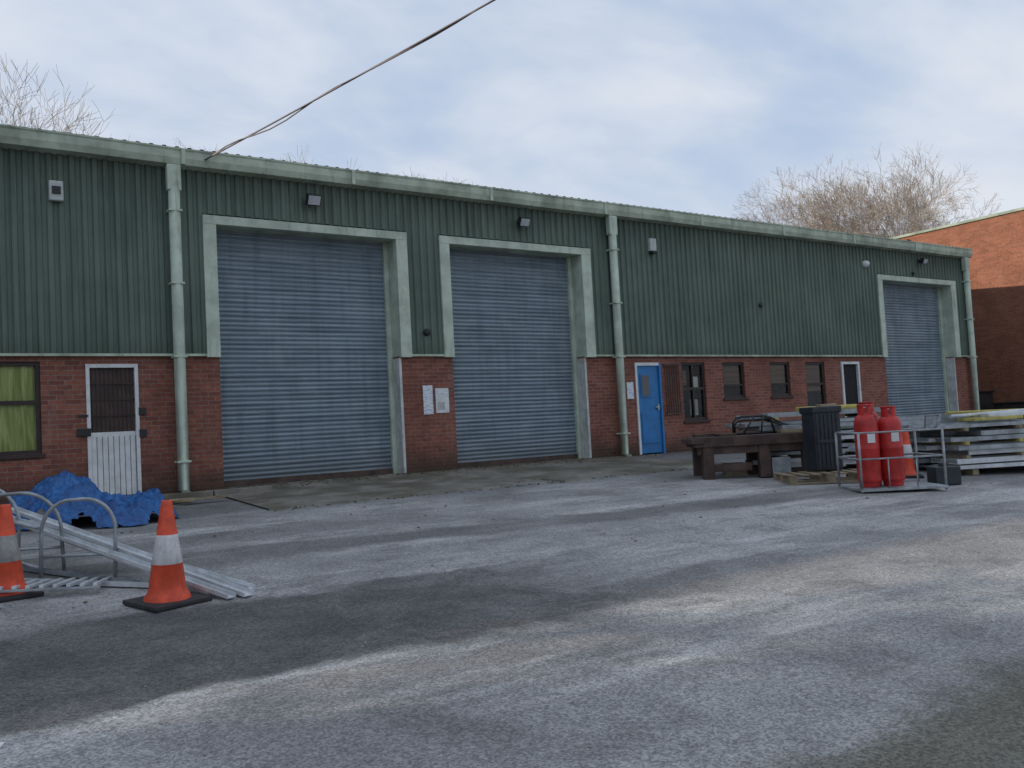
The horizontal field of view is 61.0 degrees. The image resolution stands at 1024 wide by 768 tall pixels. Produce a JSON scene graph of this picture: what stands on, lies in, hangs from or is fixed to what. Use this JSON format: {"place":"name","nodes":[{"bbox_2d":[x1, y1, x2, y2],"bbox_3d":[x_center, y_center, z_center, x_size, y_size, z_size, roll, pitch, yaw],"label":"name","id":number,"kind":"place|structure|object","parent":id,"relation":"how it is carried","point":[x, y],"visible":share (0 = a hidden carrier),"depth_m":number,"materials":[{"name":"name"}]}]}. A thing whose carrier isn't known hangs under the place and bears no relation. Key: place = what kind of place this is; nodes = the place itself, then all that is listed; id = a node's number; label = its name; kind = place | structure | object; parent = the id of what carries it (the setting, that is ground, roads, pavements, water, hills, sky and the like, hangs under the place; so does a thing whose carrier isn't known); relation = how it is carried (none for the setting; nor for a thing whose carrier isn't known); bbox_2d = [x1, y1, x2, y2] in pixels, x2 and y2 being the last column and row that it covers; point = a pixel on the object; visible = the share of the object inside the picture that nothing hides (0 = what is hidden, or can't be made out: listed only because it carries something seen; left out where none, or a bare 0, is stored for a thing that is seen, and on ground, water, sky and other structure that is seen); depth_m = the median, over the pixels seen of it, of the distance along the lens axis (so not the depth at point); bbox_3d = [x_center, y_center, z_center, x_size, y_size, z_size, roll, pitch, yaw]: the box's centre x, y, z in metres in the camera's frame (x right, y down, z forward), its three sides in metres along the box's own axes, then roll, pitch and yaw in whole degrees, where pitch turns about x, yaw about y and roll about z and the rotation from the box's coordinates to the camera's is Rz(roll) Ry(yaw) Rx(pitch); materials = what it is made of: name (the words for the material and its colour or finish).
{"place":"outdoors","nodes":[
{"label":"outdoors","id":0,"kind":"place"},
{"bbox_2d":[0,428,1023,767],"bbox_3d":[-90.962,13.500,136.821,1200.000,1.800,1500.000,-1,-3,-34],"label":"ground","id":1,"kind":"structure","parent":0,"point":[826,618],"depth_m":5.22,"materials":[{"name":"grey asphalt"}]},
{"bbox_2d":[0,504,43,602],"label":"traffic cone","id":2,"kind":"object","parent":1,"relation":"on","point":[11,571],"visible":0.88,"depth_m":6.66,"materials":[{"name":"plastic"}]},
{"bbox_2d":[0,576,112,592],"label":"slatted rack","id":3,"kind":"object","parent":1,"relation":"on","point":[44,583],"visible":0.72,"depth_m":6.70,"materials":[{"name":"metal"}]},
{"bbox_2d":[0,489,117,578],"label":"tubular barrier","id":4,"kind":"object","parent":1,"relation":"on","point":[40,548],"visible":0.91,"depth_m":7.27,"materials":[{"name":"metal"}]},
{"bbox_2d":[0,52,129,136],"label":"bare tree","id":5,"kind":"object","parent":1,"relation":"on","point":[52,118],"visible":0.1,"depth_m":33.61,"materials":[{"name":"beige plant"}]},
{"bbox_2d":[8,470,178,529],"bbox_3d":[-5.295,1.414,10.896,2.377,0.713,1.518,-2,-3,-20],"label":"tarpaulin heap","id":6,"kind":"object","parent":1,"relation":"on","point":[138,507],"visible":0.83,"depth_m":10.50,"materials":[{"name":"blue plastic"}]},
{"bbox_2d":[11,507,255,598],"bbox_3d":[-3.625,1.371,7.210,3.602,0.657,0.982,-5,-3,34],"label":"metal profile bundle","id":7,"kind":"object","parent":1,"relation":"on","point":[207,582],"visible":0.72,"depth_m":7.14,"materials":[{"name":"metal"}]},
{"bbox_2d":[122,499,211,612],"bbox_3d":[-2.517,1.220,6.346,0.450,0.750,0.450,-2,-2,38],"label":"traffic cone","id":8,"kind":"object","parent":1,"relation":"on","point":[168,589],"visible":1,"depth_m":6.26,"materials":[{"name":"plastic"}]},
{"bbox_2d":[171,495,228,502],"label":"timber offcuts","id":9,"kind":"object","parent":1,"relation":"on","point":[188,499],"visible":0.27,"depth_m":12.63,"materials":[{"name":"beige wood"}]},
{"bbox_2d":[162,485,271,498],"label":"kerb","id":10,"kind":"structure","parent":1,"relation":"on","point":[207,493],"depth_m":13.49,"materials":[{"name":"concrete"}]},
{"bbox_2d":[173,138,362,170],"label":"bare tree","id":11,"kind":"object","parent":1,"relation":"on","point":[284,154],"depth_m":40.25,"materials":[{"name":"beige plant"}]},
{"bbox_2d":[224,468,401,487],"bbox_3d":[-3.579,1.723,15.705,3.350,0.180,0.500,-1,-3,-34],"label":"threshold","id":12,"kind":"object","parent":1,"relation":"on","point":[299,478],"visible":0.52,"depth_m":15.62,"materials":[{"name":"concrete"}]},
{"bbox_2d":[381,243,406,473],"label":"shutter guides","id":13,"kind":"object","parent":1,"relation":"on","point":[396,413],"visible":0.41,"depth_m":16.62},
{"bbox_2d":[216,230,391,480],"bbox_3d":[-3.733,-0.508,15.839,3.260,4.380,0.043,-1,-3,-34],"label":"roller shutter","id":14,"kind":"object","parent":13,"relation":"attached to","point":[303,375],"visible":0.97,"depth_m":15.78,"materials":[{"name":"grey metal"}]},
{"bbox_2d":[399,168,472,183],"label":"bare tree","id":15,"kind":"object","parent":1,"relation":"on","point":[437,179],"depth_m":43.78,"materials":[{"name":"beige plant"}]},
{"bbox_2d":[204,455,687,509],"bbox_3d":[-1.569,1.651,14.531,13.458,0.201,3.591,-1,-3,-34],"label":"moss growth","id":16,"kind":"object","parent":1,"relation":"on","point":[442,470],"visible":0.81,"depth_m":14.90,"materials":[{"name":"green plant"}]},
{"bbox_2d":[205,456,722,510],"bbox_3d":[-0.367,1.643,15.383,9.000,0.191,3.492,-1,-3,-34],"label":"concrete apron","id":17,"kind":"object","parent":1,"relation":"on","point":[328,492],"visible":0.88,"depth_m":14.75,"materials":[{"name":"grey concrete"}]},
{"bbox_2d":[253,452,691,488],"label":"leaf litter","id":18,"kind":"object","parent":1,"relation":"on","point":[472,470],"visible":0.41,"depth_m":16.92,"materials":[{"name":"brown plant"}]},
{"bbox_2d":[0,356,973,504],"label":"brick walls","id":19,"kind":"structure","parent":1,"relation":"on","point":[430,442],"depth_m":16.61,"materials":[{"name":"red brick"}]},
{"bbox_2d":[0,362,45,459],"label":"window frame","id":20,"kind":"object","parent":19,"relation":"attached to","point":[37,453],"visible":1,"depth_m":13.07,"materials":[{"name":"wood"}]},
{"bbox_2d":[0,366,36,451],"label":"curtain","id":21,"kind":"object","parent":20,"relation":"hanging from","point":[17,426],"visible":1,"depth_m":13.06,"materials":[{"name":"green fabric"}]},
{"bbox_2d":[77,364,146,495],"bbox_3d":[-6.325,0.759,13.727,1.000,2.140,0.450,-1,-3,-34],"label":"grille door","id":22,"kind":"structure","parent":19,"relation":"attached to","point":[113,432],"depth_m":13.69,"materials":[{"name":"white paint"}]},
{"bbox_2d":[422,385,433,414],"bbox_3d":[-1.617,0.306,16.757,0.210,0.560,0.016,-1,-3,-34],"label":"safety notice","id":23,"kind":"object","parent":19,"relation":"attached to","point":[428,399],"visible":1,"depth_m":16.75,"materials":[{"name":"white paper"}]},
{"bbox_2d":[435,388,449,412],"bbox_3d":[-1.357,0.321,16.926,0.290,0.480,0.020,-1,-3,-34],"label":"safety notice","id":24,"kind":"object","parent":19,"relation":"attached to","point":[442,399],"visible":1,"depth_m":16.91,"materials":[{"name":"white paper"}]},
{"bbox_2d":[0,353,969,356],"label":"drip flashing","id":25,"kind":"object","parent":19,"relation":"attached to","point":[126,355],"visible":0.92,"depth_m":16.56,"materials":[{"name":"green metal"}]},
{"bbox_2d":[0,147,968,354],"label":"corrugated cladding","id":26,"kind":"structure","parent":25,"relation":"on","point":[85,266],"depth_m":16.73,"materials":[{"name":"green metal"}]},
{"bbox_2d":[48,180,63,201],"bbox_3d":[-6.994,-2.959,13.336,0.200,0.310,0.115,-1,-3,-34],"label":"alarm box","id":27,"kind":"object","parent":26,"relation":"attached to","point":[55,191],"visible":1,"depth_m":13.29,"materials":[{"name":"grey plastic"}]},
{"bbox_2d":[165,163,190,492],"bbox_3d":[-5.423,-0.870,14.144,0.220,5.466,0.288,-1,-3,-34],"label":"downpipe","id":28,"kind":"object","parent":26,"relation":"attached to","point":[173,189],"visible":0.98,"depth_m":14.08,"materials":[{"name":"metal"}]},
{"bbox_2d":[202,214,411,357],"bbox_3d":[-3.688,-1.657,15.773,3.800,2.400,0.553,-1,-3,-34],"label":"shutter surround","id":29,"kind":"object","parent":26,"relation":"attached to","point":[396,241],"visible":0.98,"depth_m":15.74,"materials":[{"name":"metal"}]},
{"bbox_2d":[305,193,321,205],"bbox_3d":[-3.574,-3.288,15.570,0.260,0.216,0.269,-1,-3,-34],"label":"floodlight","id":30,"kind":"object","parent":26,"relation":"attached to","point":[313,199],"visible":1,"depth_m":15.48,"materials":[{"name":"black metal"}]},
{"bbox_2d":[423,329,430,335],"bbox_3d":[-1.637,-0.996,16.756,0.140,0.140,0.070,-1,-3,-34],"label":"vent outlet","id":31,"kind":"object","parent":26,"relation":"attached to","point":[426,332],"visible":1,"depth_m":16.73,"materials":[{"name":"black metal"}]},
{"bbox_2d":[0,124,972,258],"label":"gutter","id":32,"kind":"object","parent":26,"relation":"attached to","point":[52,142],"visible":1,"depth_m":16.55,"materials":[{"name":"metal"}]},
{"bbox_2d":[437,235,595,357],"bbox_3d":[0.060,-1.734,18.272,3.790,2.400,0.553,-1,-3,-34],"label":"shutter surround","id":33,"kind":"object","parent":26,"relation":"attached to","point":[583,302],"visible":0.97,"depth_m":18.50,"materials":[{"name":"metal"}]},
{"bbox_2d":[517,216,530,226],"bbox_3d":[0.219,-3.365,18.100,0.247,0.207,0.268,-1,-3,-34],"label":"floodlight","id":34,"kind":"object","parent":26,"relation":"attached to","point":[523,221],"visible":1,"depth_m":18.00,"materials":[{"name":"black metal"}]},
{"bbox_2d":[605,215,631,456],"bbox_3d":[2.363,-1.030,19.336,0.220,5.466,0.288,-1,-3,-34],"label":"downpipe","id":35,"kind":"object","parent":26,"relation":"attached to","point":[611,234],"visible":1,"depth_m":19.27,"materials":[{"name":"metal"}]},
{"bbox_2d":[647,238,656,253],"bbox_3d":[3.260,-3.196,20.161,0.200,0.360,0.140,-1,-3,-34],"label":"alarm box","id":36,"kind":"object","parent":26,"relation":"attached to","point":[651,244],"visible":1,"depth_m":20.13,"materials":[{"name":"grey plastic"}]},
{"bbox_2d":[862,260,869,267],"bbox_3d":[10.079,-3.416,24.709,0.200,0.200,0.150,-1,-3,-34],"label":"dome sensor","id":37,"kind":"object","parent":26,"relation":"attached to","point":[865,263],"visible":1,"depth_m":24.66,"materials":[{"name":"white paint"}]},
{"bbox_2d":[876,274,960,356],"bbox_3d":[12.126,-1.982,26.318,4.080,2.400,0.553,-1,-3,-34],"label":"shutter surround","id":38,"kind":"object","parent":26,"relation":"attached to","point":[950,318],"visible":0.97,"depth_m":27.09,"materials":[{"name":"metal"}]},
{"bbox_2d":[918,258,927,263],"bbox_3d":[12.374,-3.705,26.217,0.208,0.180,0.262,-1,-3,-34],"label":"floodlight","id":39,"kind":"object","parent":26,"relation":"attached to","point":[923,260],"visible":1,"depth_m":26.13,"materials":[{"name":"black metal"}]},
{"bbox_2d":[961,257,979,409],"bbox_3d":[14.500,-1.280,27.430,0.220,5.466,0.288,-1,-3,-34],"label":"downpipe","id":40,"kind":"object","parent":26,"relation":"attached to","point":[970,319],"visible":0.81,"depth_m":27.38,"materials":[{"name":"metal"}]},
{"bbox_2d":[202,213,952,280],"bbox_3d":[-11.153,-1.910,10.807,61.500,3.148,0.290,-1,-3,-34],"label":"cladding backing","id":41,"kind":"object","parent":19,"relation":"on","point":[444,235],"visible":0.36,"depth_m":16.74,"materials":[{"name":"green metal"}]},
{"bbox_2d":[626,382,633,398],"bbox_3d":[2.667,0.148,19.620,0.200,0.380,0.016,-1,-3,-34],"label":"safety notice","id":42,"kind":"object","parent":19,"relation":"attached to","point":[630,389],"visible":1,"depth_m":19.61,"materials":[{"name":"white paper"}]},
{"bbox_2d":[634,363,665,454],"bbox_3d":[3.145,0.559,19.935,0.790,2.100,0.130,-1,-3,-34],"label":"blue door","id":43,"kind":"structure","parent":19,"relation":"attached to","point":[650,413],"depth_m":19.92,"materials":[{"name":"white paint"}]},
{"bbox_2d":[663,364,682,414],"bbox_3d":[3.765,0.119,20.317,0.500,1.190,0.027,-1,-3,-34],"label":"security grille","id":44,"kind":"object","parent":19,"relation":"attached to","point":[672,413],"visible":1,"depth_m":20.30,"materials":[{"name":"brown metal"}]},
{"bbox_2d":[682,365,698,417],"bbox_3d":[4.230,0.191,20.956,0.780,1.380,0.195,-1,-3,-34],"label":"room backing","id":45,"kind":"object","parent":19,"relation":"attached to","point":[687,393],"visible":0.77,"depth_m":21.02,"materials":[{"name":"white paint"}]},
{"bbox_2d":[681,363,710,422],"bbox_3d":[4.342,0.206,20.788,0.860,1.440,0.165,-1,-3,-34],"label":"window frame","id":46,"kind":"object","parent":19,"relation":"attached to","point":[692,388],"visible":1,"depth_m":20.83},
{"bbox_2d":[723,365,739,395],"bbox_3d":[5.377,-0.083,21.733,0.780,0.880,0.210,-1,-3,-34],"label":"room backing","id":47,"kind":"object","parent":19,"relation":"attached to","point":[730,374],"visible":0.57,"depth_m":21.74,"materials":[{"name":"grey"}]},
{"bbox_2d":[722,362,748,400],"bbox_3d":[5.485,-0.067,21.572,0.860,0.940,0.165,-1,-3,-34],"label":"window frame","id":48,"kind":"object","parent":19,"relation":"attached to","point":[735,397],"visible":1,"depth_m":21.66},
{"bbox_2d":[770,365,784,393],"bbox_3d":[6.824,-0.112,22.698,0.780,0.880,0.210,-1,-3,-34],"label":"room backing","id":49,"kind":"object","parent":19,"relation":"attached to","point":[777,373],"visible":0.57,"depth_m":22.70,"materials":[{"name":"grey"}]},
{"bbox_2d":[769,362,793,398],"bbox_3d":[6.932,-0.096,22.537,0.860,0.940,0.165,-1,-3,-34],"label":"window frame","id":50,"kind":"object","parent":19,"relation":"attached to","point":[786,395],"visible":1,"depth_m":22.64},
{"bbox_2d":[805,364,820,406],"bbox_3d":[8.025,0.073,23.481,0.800,1.300,0.210,-1,-3,-34],"label":"room backing","id":51,"kind":"object","parent":19,"relation":"attached to","point":[812,373],"visible":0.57,"depth_m":23.51,"materials":[{"name":"grey"}]},
{"bbox_2d":[805,362,825,403],"bbox_3d":[8.133,0.089,23.320,0.880,1.360,0.165,-1,-3,-34],"label":"window frame","id":52,"kind":"object","parent":19,"relation":"attached to","point":[821,383],"visible":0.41,"depth_m":23.52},
{"bbox_2d":[840,362,861,416],"bbox_3d":[9.410,0.431,24.119,0.800,2.100,0.120,-1,-3,-34],"label":"side door","id":53,"kind":"structure","parent":19,"relation":"attached to","point":[851,383],"depth_m":24.18,"materials":[{"name":"white paint"}]},
{"bbox_2d":[0,460,991,608],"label":"leaf litter","id":54,"kind":"object","parent":1,"relation":"on","point":[445,505],"visible":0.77,"depth_m":9.89,"materials":[{"name":"brown plant"}]},
{"bbox_2d":[13,483,1000,761],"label":"loose chippings","id":55,"kind":"object","parent":1,"relation":"on","point":[499,643],"visible":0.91,"depth_m":5.73,"materials":[{"name":"grey gravel"}]},
{"bbox_2d":[458,454,586,468],"bbox_3d":[0.156,1.646,18.196,3.310,0.180,0.500,-1,-3,-34],"label":"threshold","id":56,"kind":"object","parent":1,"relation":"on","point":[515,461],"visible":0.52,"depth_m":18.15,"materials":[{"name":"concrete"}]},
{"bbox_2d":[566,258,591,457],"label":"shutter guides","id":57,"kind":"object","parent":1,"relation":"on","point":[581,407],"visible":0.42,"depth_m":19.09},
{"bbox_2d":[449,249,576,462],"bbox_3d":[0.003,-0.585,18.330,3.220,4.380,0.047,-1,-3,-34],"label":"roller shutter","id":58,"kind":"object","parent":57,"relation":"attached to","point":[513,379],"visible":0.91,"depth_m":18.31,"materials":[{"name":"grey metal"}]},
{"bbox_2d":[681,432,809,479],"bbox_3d":[3.934,1.173,14.310,2.100,0.680,0.930,-3,-3,0],"label":"timber trestle bench","id":59,"kind":"object","parent":1,"relation":"on","point":[759,448],"visible":0.67,"depth_m":13.90,"materials":[{"name":"dark wood"}]},
{"bbox_2d":[714,414,789,435],"bbox_3d":[4.110,0.673,14.475,1.559,0.326,0.490,-3,-3,0],"label":"tubular chair frame","id":60,"kind":"object","parent":59,"relation":"on","point":[762,419],"visible":0.87,"depth_m":14.34,"materials":[{"name":"black metal"}]},
{"bbox_2d":[692,425,802,476],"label":"bench offcuts","id":61,"kind":"object","parent":1,"relation":"on","point":[781,464],"visible":0.74,"depth_m":14.14,"materials":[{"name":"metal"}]},
{"bbox_2d":[725,407,880,466],"bbox_3d":[5.249,0.973,15.024,2.832,1.023,1.125,-3,-3,-3],"label":"steel section stack","id":62,"kind":"object","parent":1,"relation":"on","point":[767,426],"visible":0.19,"depth_m":14.57,"materials":[{"name":"metal"}]},
{"bbox_2d":[795,403,856,411],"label":"yellow timber beams","id":63,"kind":"object","parent":62,"relation":"on","point":[849,406],"visible":0.53,"depth_m":15.04,"materials":[{"name":"yellow wood"}]},
{"bbox_2d":[773,469,857,484],"bbox_3d":[4.706,1.403,13.176,1.250,0.140,0.800,-3,-3,0],"label":"timber pallet","id":64,"kind":"object","parent":1,"relation":"on","point":[791,478],"visible":0.78,"depth_m":13.12,"materials":[{"name":"brown wood"}]},
{"bbox_2d":[799,406,842,470],"bbox_3d":[4.801,0.840,13.463,0.480,0.980,0.450,-3,-3,-9],"label":"plastic storage bin","id":65,"kind":"object","parent":64,"relation":"on","point":[820,426],"visible":0.97,"depth_m":13.27,"materials":[{"name":"black plastic"}]},
{"bbox_2d":[733,167,897,237],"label":"bare tree","id":66,"kind":"object","parent":1,"relation":"on","point":[799,211],"visible":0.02,"depth_m":65.12,"materials":[{"name":"beige plant"}]},
{"bbox_2d":[732,144,1001,237],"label":"bare tree","id":67,"kind":"object","parent":1,"relation":"on","point":[889,214],"visible":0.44,"depth_m":65.08,"materials":[{"name":"beige plant"}]},
{"bbox_2d":[835,401,948,493],"bbox_3d":[5.214,0.835,11.967,1.234,1.220,0.838,-3,-3,0],"label":"gas cylinder cage","id":68,"kind":"object","parent":1,"relation":"on","point":[879,457],"visible":1,"depth_m":11.78,"materials":[{"name":"red paint"}]},
{"bbox_2d":[841,188,968,236],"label":"bare tree","id":69,"kind":"object","parent":1,"relation":"on","point":[928,218],"visible":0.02,"depth_m":71.16,"materials":[{"name":"beige plant"}]},
{"bbox_2d":[841,413,980,464],"bbox_3d":[6.763,0.994,15.021,2.343,0.889,1.139,-3,-3,6],"label":"steel section stack","id":70,"kind":"object","parent":1,"relation":"on","point":[916,419],"visible":0.2,"depth_m":14.55,"materials":[{"name":"metal"}]},
{"bbox_2d":[902,432,923,477],"bbox_3d":[6.092,1.061,13.449,0.450,0.750,0.450,-1,-2,19],"label":"traffic cone","id":71,"kind":"object","parent":1,"relation":"on","point":[910,470],"visible":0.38,"depth_m":13.35,"materials":[{"name":"plastic"}]},
{"bbox_2d":[926,462,961,484],"bbox_3d":[6.116,1.269,12.319,0.360,0.310,0.280,-3,-3,0],"label":"tool box","id":72,"kind":"object","parent":1,"relation":"on","point":[935,474],"visible":0.87,"depth_m":12.18,"materials":[{"name":"black plastic"}]},
{"bbox_2d":[936,287,958,410],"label":"shutter guides","id":73,"kind":"object","parent":1,"relation":"on","point":[950,387],"visible":0.41,"depth_m":27.23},
{"bbox_2d":[883,283,945,415],"bbox_3d":[12.068,-0.833,26.377,3.510,4.380,0.044,-1,-3,-34],"label":"roller shutter","id":74,"kind":"object","parent":73,"relation":"attached to","point":[914,373],"visible":0.75,"depth_m":26.50,"materials":[{"name":"grey metal"}]},
{"bbox_2d":[900,210,1023,404],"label":"walls","id":75,"kind":"structure","parent":1,"relation":"on","point":[996,260],"depth_m":30.39,"materials":[{"name":"orange brick"}]},
{"bbox_2d":[892,207,1023,238],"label":"parapet coping","id":76,"kind":"object","parent":75,"relation":"on","point":[963,222],"depth_m":31.32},
{"bbox_2d":[902,419,1023,474],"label":"steel section stack","id":77,"kind":"object","parent":1,"relation":"on","point":[997,443],"visible":0.73,"depth_m":13.54,"materials":[{"name":"metal"}]},
{"bbox_2d":[945,408,1023,420],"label":"loose tubes","id":78,"kind":"object","parent":77,"relation":"on","point":[995,414],"visible":1,"depth_m":14.15,"materials":[{"name":"metal"}]},
{"bbox_2d":[979,391,1023,418],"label":"stored crates","id":79,"kind":"object","parent":1,"relation":"on","point":[986,402],"visible":0.28,"depth_m":29.45,"materials":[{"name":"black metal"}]},
{"bbox_3d":[-16.096,-0.559,18.261,61.500,6.640,17.655,-1,-3,-34],"label":"end and rear walls","id":80,"kind":"object","parent":1,"relation":"on","visible":0},
{"bbox_2d":[7,124,969,248],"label":"corrugated roof","id":81,"kind":"structure","parent":80,"relation":"on","point":[494,187],"depth_m":18.03,"materials":[{"name":"grey metal"}]},
{"bbox_3d":[13.147,-3.484,0.188,1.200,9.500,0.312,-1,-3,-34],"label":"utility pole","id":82,"kind":"object","parent":1,"relation":"on","visible":0},
{"bbox_2d":[204,0,494,159],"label":"overhead cable","id":83,"kind":"object","parent":82,"relation":"attached to","point":[432,35],"visible":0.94,"depth_m":12.25,"materials":[{"name":"rubber"}]},
{"bbox_2d":[0,0,1023,235],"label":"sky","id":84,"kind":"structure","parent":0,"point":[676,105],"materials":[{"name":"white"}]}
]}

